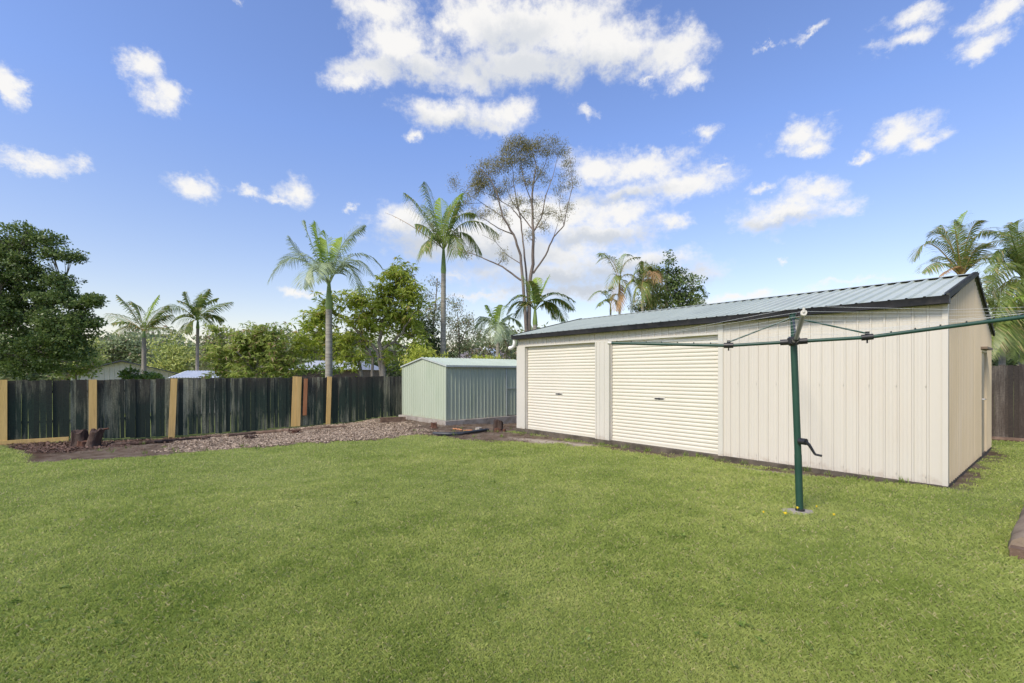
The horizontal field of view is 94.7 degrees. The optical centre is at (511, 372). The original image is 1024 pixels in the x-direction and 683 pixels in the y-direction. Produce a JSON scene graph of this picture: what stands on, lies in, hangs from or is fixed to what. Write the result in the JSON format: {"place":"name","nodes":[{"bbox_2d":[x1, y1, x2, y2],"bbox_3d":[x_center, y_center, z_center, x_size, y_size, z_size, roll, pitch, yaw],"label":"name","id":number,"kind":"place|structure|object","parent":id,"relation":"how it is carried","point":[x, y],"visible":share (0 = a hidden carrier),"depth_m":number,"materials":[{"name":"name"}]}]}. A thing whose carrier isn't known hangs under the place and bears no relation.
{"place":"outdoors","nodes":[
{"label":"outdoors","id":0,"kind":"place"},
{"bbox_2d":[0,375,1023,682],"bbox_3d":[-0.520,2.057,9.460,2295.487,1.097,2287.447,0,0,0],"label":"ground","id":1,"kind":"structure","parent":0,"point":[102,453],"depth_m":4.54,"materials":[{"name":"green plant"}]},
{"bbox_2d":[0,220,109,379],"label":"tree","id":2,"kind":"object","parent":1,"relation":"on","point":[51,336],"visible":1,"depth_m":16.76,"materials":[{"name":"green plant"}]},
{"bbox_2d":[39,350,111,379],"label":"tree","id":3,"kind":"object","parent":1,"relation":"on","point":[76,370],"visible":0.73,"depth_m":18.50,"materials":[{"name":"green plant"}]},
{"bbox_2d":[61,337,112,368],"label":"tree","id":4,"kind":"object","parent":1,"relation":"on","point":[101,343],"visible":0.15,"depth_m":35.05,"materials":[{"name":"green plant"}]},
{"bbox_2d":[69,428,108,447],"bbox_3d":[-10.677,1.637,11.843,0.898,0.511,0.541,0,0,0],"label":"tree stump","id":5,"kind":"object","parent":1,"relation":"on","point":[84,437],"visible":0.85,"depth_m":11.73,"materials":[{"name":"brown wood"}]},
{"bbox_2d":[64,360,178,412],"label":"building","id":6,"kind":"structure","parent":1,"relation":"on","point":[109,371],"depth_m":29.83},
{"bbox_2d":[94,329,166,368],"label":"tree","id":7,"kind":"object","parent":1,"relation":"on","point":[131,349],"visible":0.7,"depth_m":45.36,"materials":[{"name":"green plant"}]},
{"bbox_2d":[116,364,164,382],"bbox_3d":[-14.914,0.802,19.000,1.905,2.320,0.983,0,0,-10],"label":"shrub","id":8,"kind":"object","parent":1,"relation":"on","point":[129,374],"visible":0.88,"depth_m":18.91,"materials":[{"name":"green plant"}]},
{"bbox_2d":[103,295,178,373],"bbox_3d":[-21.248,-0.931,26.933,5.130,7.109,2.290,0,0,0],"label":"palm tree","id":9,"kind":"object","parent":1,"relation":"on","point":[156,320],"visible":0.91,"depth_m":26.92,"materials":[{"name":"green plant"}]},
{"bbox_2d":[111,438,192,445],"bbox_3d":[-9.406,1.843,12.572,0.675,0.198,1.891,0,0,32],"label":"log","id":10,"kind":"object","parent":1,"relation":"on","point":[148,442],"visible":0.77,"depth_m":12.18,"materials":[{"name":"brown wood"}]},
{"bbox_2d":[146,331,205,374],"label":"tree","id":11,"kind":"object","parent":1,"relation":"on","point":[182,358],"visible":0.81,"depth_m":39.58,"materials":[{"name":"green plant"}]},
{"bbox_2d":[163,288,233,370],"bbox_3d":[-18.647,-1.220,28.020,4.813,7.570,2.357,0,0,0],"label":"palm tree","id":12,"kind":"object","parent":1,"relation":"on","point":[200,303],"visible":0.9,"depth_m":27.94,"materials":[{"name":"green plant"}]},
{"bbox_2d":[168,370,231,411],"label":"shed","id":13,"kind":"structure","parent":1,"relation":"on","point":[188,374],"depth_m":26.36,"materials":[{"name":"white metal"}]},
{"bbox_2d":[0,376,401,444],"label":"paling fence","id":14,"kind":"object","parent":1,"relation":"on","point":[119,408],"visible":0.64,"depth_m":14.49,"materials":[{"name":"brown wood"}]},
{"bbox_2d":[180,435,221,438],"bbox_3d":[-9.218,1.907,13.834,0.202,0.113,1.263,0,0,34],"label":"log","id":15,"kind":"object","parent":1,"relation":"on","point":[204,436],"visible":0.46,"depth_m":13.99,"materials":[{"name":"wood"}]},
{"bbox_2d":[187,324,235,370],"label":"tree","id":16,"kind":"object","parent":1,"relation":"on","point":[203,367],"visible":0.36,"depth_m":31.64,"materials":[{"name":"green plant"}]},
{"bbox_2d":[198,322,305,383],"bbox_3d":[-11.509,-0.203,21.032,4.713,4.258,2.533,0,0,0],"label":"mango tree","id":17,"kind":"object","parent":1,"relation":"on","point":[256,342],"visible":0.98,"depth_m":20.69,"materials":[{"name":"green plant"}]},
{"bbox_2d":[0,418,552,452],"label":"bark mulch","id":18,"kind":"object","parent":1,"relation":"on","point":[39,447],"visible":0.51,"depth_m":11.91,"materials":[{"name":"brown wood"}]},
{"bbox_2d":[150,418,437,452],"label":"wood chips","id":19,"kind":"object","parent":1,"relation":"on","point":[319,433],"visible":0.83,"depth_m":12.71,"materials":[{"name":"brown wood"}]},
{"bbox_2d":[243,434,258,438],"bbox_3d":[-7.130,1.758,12.872,0.418,0.126,0.420,0,0,0],"label":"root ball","id":20,"kind":"object","parent":19,"relation":"on","point":[250,436],"visible":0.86,"depth_m":12.79,"materials":[{"name":"brown plant"}]},
{"bbox_2d":[227,429,289,436],"bbox_3d":[-7.931,1.880,14.829,1.738,0.210,0.529,0,0,-24],"label":"log","id":21,"kind":"object","parent":19,"relation":"on","point":[254,432],"visible":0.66,"depth_m":14.90,"materials":[{"name":"brown wood"}]},
{"bbox_2d":[288,429,302,432],"bbox_3d":[-6.499,1.763,14.132,0.420,0.127,0.419,0,0,0],"label":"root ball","id":22,"kind":"object","parent":19,"relation":"on","point":[295,430],"visible":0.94,"depth_m":14.06,"materials":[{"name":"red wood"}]},
{"bbox_2d":[297,425,345,429],"bbox_3d":[-6.198,1.800,15.300,1.512,0.166,0.099,0,0,-17],"label":"log","id":23,"kind":"object","parent":19,"relation":"on","point":[324,427],"visible":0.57,"depth_m":15.30,"materials":[{"name":"brown wood"}]},
{"bbox_2d":[288,362,340,376],"bbox_3d":[-10.062,0.613,24.040,2.948,2.626,1.513,0,0,0],"label":"shrub","id":24,"kind":"object","parent":1,"relation":"on","point":[316,369],"visible":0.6,"depth_m":23.94,"materials":[{"name":"green plant"}]},
{"bbox_2d":[267,220,383,376],"bbox_3d":[-7.666,-2.164,19.083,4.686,8.164,2.886,0,0,0],"label":"palm tree","id":25,"kind":"object","parent":1,"relation":"on","point":[328,267],"visible":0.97,"depth_m":19.09,"materials":[{"name":"green plant"}]},
{"bbox_2d":[289,361,378,405],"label":"house","id":26,"kind":"structure","parent":1,"relation":"on","point":[366,371],"depth_m":36.37,"materials":[{"name":"brick"}]},
{"bbox_2d":[280,255,440,376],"bbox_3d":[-6.899,-1.685,21.428,7.302,7.125,2.659,0,0,0],"label":"mango tree","id":27,"kind":"object","parent":1,"relation":"on","point":[366,320],"visible":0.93,"depth_m":21.30,"materials":[{"name":"green plant"}]},
{"bbox_2d":[380,417,405,423],"bbox_3d":[-4.047,1.605,16.034,0.840,0.200,0.120,0,0,-20],"label":"sleeper","id":28,"kind":"object","parent":1,"relation":"on","point":[391,419],"visible":0.79,"depth_m":15.97,"materials":[{"name":"brown wood"}]},
{"bbox_2d":[398,342,447,375],"bbox_3d":[-3.513,0.278,19.581,2.342,3.124,1.402,0,0,-10],"label":"shrub","id":29,"kind":"object","parent":1,"relation":"on","point":[416,351],"visible":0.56,"depth_m":19.40,"materials":[{"name":"green plant"}]},
{"bbox_2d":[430,422,436,427],"bbox_3d":[-2.376,1.580,14.287,0.237,0.183,0.244,0,0,-18],"label":"tree stump","id":30,"kind":"object","parent":1,"relation":"on","point":[434,425],"visible":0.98,"depth_m":14.21,"materials":[{"name":"red wood"}]},
{"bbox_2d":[410,308,461,357],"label":"tree","id":31,"kind":"object","parent":1,"relation":"on","point":[436,341],"visible":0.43,"depth_m":25.82,"materials":[{"name":"green plant"}]},
{"bbox_2d":[418,273,453,357],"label":"gum tree","id":32,"kind":"object","parent":1,"relation":"on","point":[435,309],"visible":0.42,"depth_m":26.93,"materials":[{"name":"green plant"}]},
{"bbox_2d":[389,182,498,357],"bbox_3d":[-3.334,-3.701,22.462,5.532,11.116,2.948,0,0,0],"label":"palm tree","id":33,"kind":"object","parent":1,"relation":"on","point":[437,236],"visible":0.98,"depth_m":22.39,"materials":[{"name":"green plant"}]},
{"bbox_2d":[398,357,516,424],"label":"garden shed","id":34,"kind":"structure","parent":1,"relation":"on","point":[450,391],"depth_m":16.30,"materials":[{"name":"green metal"}]},
{"bbox_2d":[506,368,516,415],"bbox_3d":[0.144,0.655,17.248,0.920,1.790,0.060,0,0,-41],"label":"door","id":35,"kind":"structure","parent":34,"relation":"in","point":[511,373],"depth_m":17.12,"materials":[{"name":"green metal"}]},
{"bbox_2d":[432,428,488,435],"bbox_3d":[-1.248,1.627,12.918,1.787,0.123,0.630,0,0,-36],"label":"garden edging","id":36,"kind":"object","parent":1,"relation":"on","point":[460,433],"visible":0.98,"depth_m":12.56,"materials":[{"name":"grey metal"}]},
{"bbox_2d":[437,293,485,357],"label":"gum tree","id":37,"kind":"object","parent":1,"relation":"on","point":[459,336],"visible":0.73,"depth_m":28.86,"materials":[{"name":"green plant"}]},
{"bbox_2d":[460,347,507,358],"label":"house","id":38,"kind":"structure","parent":1,"relation":"on","point":[464,355],"depth_m":39.75,"materials":[{"name":"grey tile"}]},
{"bbox_2d":[472,353,504,358],"bbox_3d":[-0.967,0.474,22.034,2.032,2.822,0.981,0,0,0],"label":"shrub","id":39,"kind":"object","parent":1,"relation":"on","point":[479,357],"visible":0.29,"depth_m":21.94,"materials":[{"name":"green plant"}]},
{"bbox_2d":[466,326,520,359],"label":"tree","id":40,"kind":"object","parent":1,"relation":"on","point":[506,351],"visible":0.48,"depth_m":27.91,"materials":[{"name":"green plant"}]},
{"bbox_2d":[473,305,523,357],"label":"palm tree","id":41,"kind":"object","parent":1,"relation":"on","point":[501,327],"visible":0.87,"depth_m":23.92,"materials":[{"name":"green plant"}]},
{"bbox_2d":[492,419,505,431],"bbox_3d":[-0.384,1.531,13.611,0.418,0.380,0.431,0,0,-23],"label":"tree stump","id":42,"kind":"object","parent":1,"relation":"on","point":[497,424],"visible":0.77,"depth_m":13.52,"materials":[{"name":"brown wood"}]},
{"bbox_2d":[0,321,1018,391],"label":"wood","id":43,"kind":"object","parent":1,"relation":"on","point":[46,376],"visible":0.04,"depth_m":64.91,"materials":[{"name":"green plant"}]},
{"bbox_2d":[446,129,587,330],"bbox_3d":[0.229,-6.894,31.108,9.469,17.851,2.855,0,0,0],"label":"gum tree","id":44,"kind":"object","parent":1,"relation":"on","point":[527,148],"visible":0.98,"depth_m":30.89,"materials":[{"name":"green plant"}]},
{"bbox_2d":[506,275,575,329],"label":"palm tree","id":45,"kind":"object","parent":1,"relation":"on","point":[554,312],"visible":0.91,"depth_m":25.23,"materials":[{"name":"green plant"}]},
{"bbox_2d":[587,286,621,314],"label":"palm tree","id":46,"kind":"object","parent":1,"relation":"on","point":[599,304],"visible":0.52,"depth_m":25.44,"materials":[{"name":"green plant"}]},
{"bbox_2d":[595,253,643,313],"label":"palm tree","id":47,"kind":"object","parent":1,"relation":"on","point":[617,278],"visible":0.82,"depth_m":24.77,"materials":[{"name":"green plant"}]},
{"bbox_2d":[623,261,666,311],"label":"palm tree","id":48,"kind":"object","parent":1,"relation":"on","point":[643,283],"visible":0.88,"depth_m":24.30,"materials":[{"name":"green plant"}]},
{"bbox_2d":[626,262,670,312],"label":"tree","id":49,"kind":"object","parent":1,"relation":"on","point":[634,307],"visible":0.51,"depth_m":25.05,"materials":[{"name":"green plant"}]},
{"bbox_2d":[635,249,709,310],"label":"tree","id":50,"kind":"object","parent":1,"relation":"on","point":[674,285],"visible":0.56,"depth_m":25.77,"materials":[{"name":"green plant"}]},
{"bbox_2d":[677,285,708,305],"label":"tree","id":51,"kind":"object","parent":1,"relation":"on","point":[702,291],"visible":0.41,"depth_m":25.96,"materials":[{"name":"green plant"}]},
{"bbox_2d":[508,272,994,488],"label":"garage","id":52,"kind":"structure","parent":1,"relation":"on","point":[914,408],"depth_m":8.04,"materials":[{"name":"beige metal"}]},
{"bbox_2d":[527,343,594,437],"bbox_3d":[1.196,0.383,11.776,0.070,2.275,2.420,0,0,-40],"label":"roller door","id":53,"kind":"structure","parent":52,"relation":"in","point":[560,378],"depth_m":11.72,"materials":[{"name":"metal"}]},
{"bbox_2d":[611,335,717,454],"bbox_3d":[3.026,0.383,9.597,0.070,2.275,2.470,0,0,-40],"label":"roller door","id":54,"kind":"structure","parent":52,"relation":"in","point":[662,396],"depth_m":9.49,"materials":[{"name":"metal"}]},
{"bbox_2d":[981,347,992,455],"bbox_3d":[8.773,0.515,8.754,0.890,1.970,0.150,0,0,-40],"label":"door","id":55,"kind":"structure","parent":52,"relation":"in","point":[983,353],"depth_m":8.94,"materials":[{"name":"beige metal"}]},
{"bbox_2d":[607,306,1023,514],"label":"clothes line","id":56,"kind":"object","parent":1,"relation":"on","point":[793,340],"visible":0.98,"depth_m":5.17,"materials":[{"name":"green paint"}]},
{"bbox_2d":[905,211,1009,276],"bbox_3d":[14.368,-1.570,14.790,4.515,6.885,1.919,0,0,-26],"label":"palm tree","id":57,"kind":"object","parent":1,"relation":"on","point":[965,262],"visible":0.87,"depth_m":14.34,"materials":[{"name":"green plant"}]},
{"bbox_2d":[973,219,1023,363],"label":"palm tree","id":58,"kind":"object","parent":1,"relation":"on","point":[1014,253],"visible":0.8,"depth_m":13.14,"materials":[{"name":"green plant"}]},
{"bbox_2d":[980,274,1023,364],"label":"palm tree","id":59,"kind":"object","parent":1,"relation":"on","point":[1004,332],"visible":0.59,"depth_m":12.56,"materials":[{"name":"green plant"}]},
{"bbox_2d":[991,289,1018,365],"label":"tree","id":60,"kind":"object","parent":1,"relation":"on","point":[995,363],"visible":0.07,"depth_m":15.74,"materials":[{"name":"green plant"}]},
{"bbox_2d":[992,364,1023,437],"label":"paling fence","id":61,"kind":"object","parent":1,"relation":"on","point":[1007,400],"visible":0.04,"depth_m":11.50,"materials":[{"name":"brown wood"}]},
{"bbox_2d":[992,436,1023,441],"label":"timber edging","id":62,"kind":"object","parent":1,"relation":"on","point":[1007,438],"depth_m":11.14,"materials":[{"name":"brown wood"}]},
{"bbox_2d":[994,282,1023,364],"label":"palm tree","id":63,"kind":"object","parent":1,"relation":"on","point":[1021,361],"visible":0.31,"depth_m":12.98,"materials":[{"name":"green plant"}]},
{"bbox_2d":[1008,507,1023,559],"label":"garden edging","id":64,"kind":"object","parent":1,"relation":"on","point":[1016,544],"visible":0.91,"depth_m":3.97,"materials":[{"name":"brown wood"}]},
{"bbox_2d":[0,0,1023,354],"label":"sky","id":65,"kind":"structure","parent":0,"point":[776,147],"materials":[{"name":"blue"}]}
]}

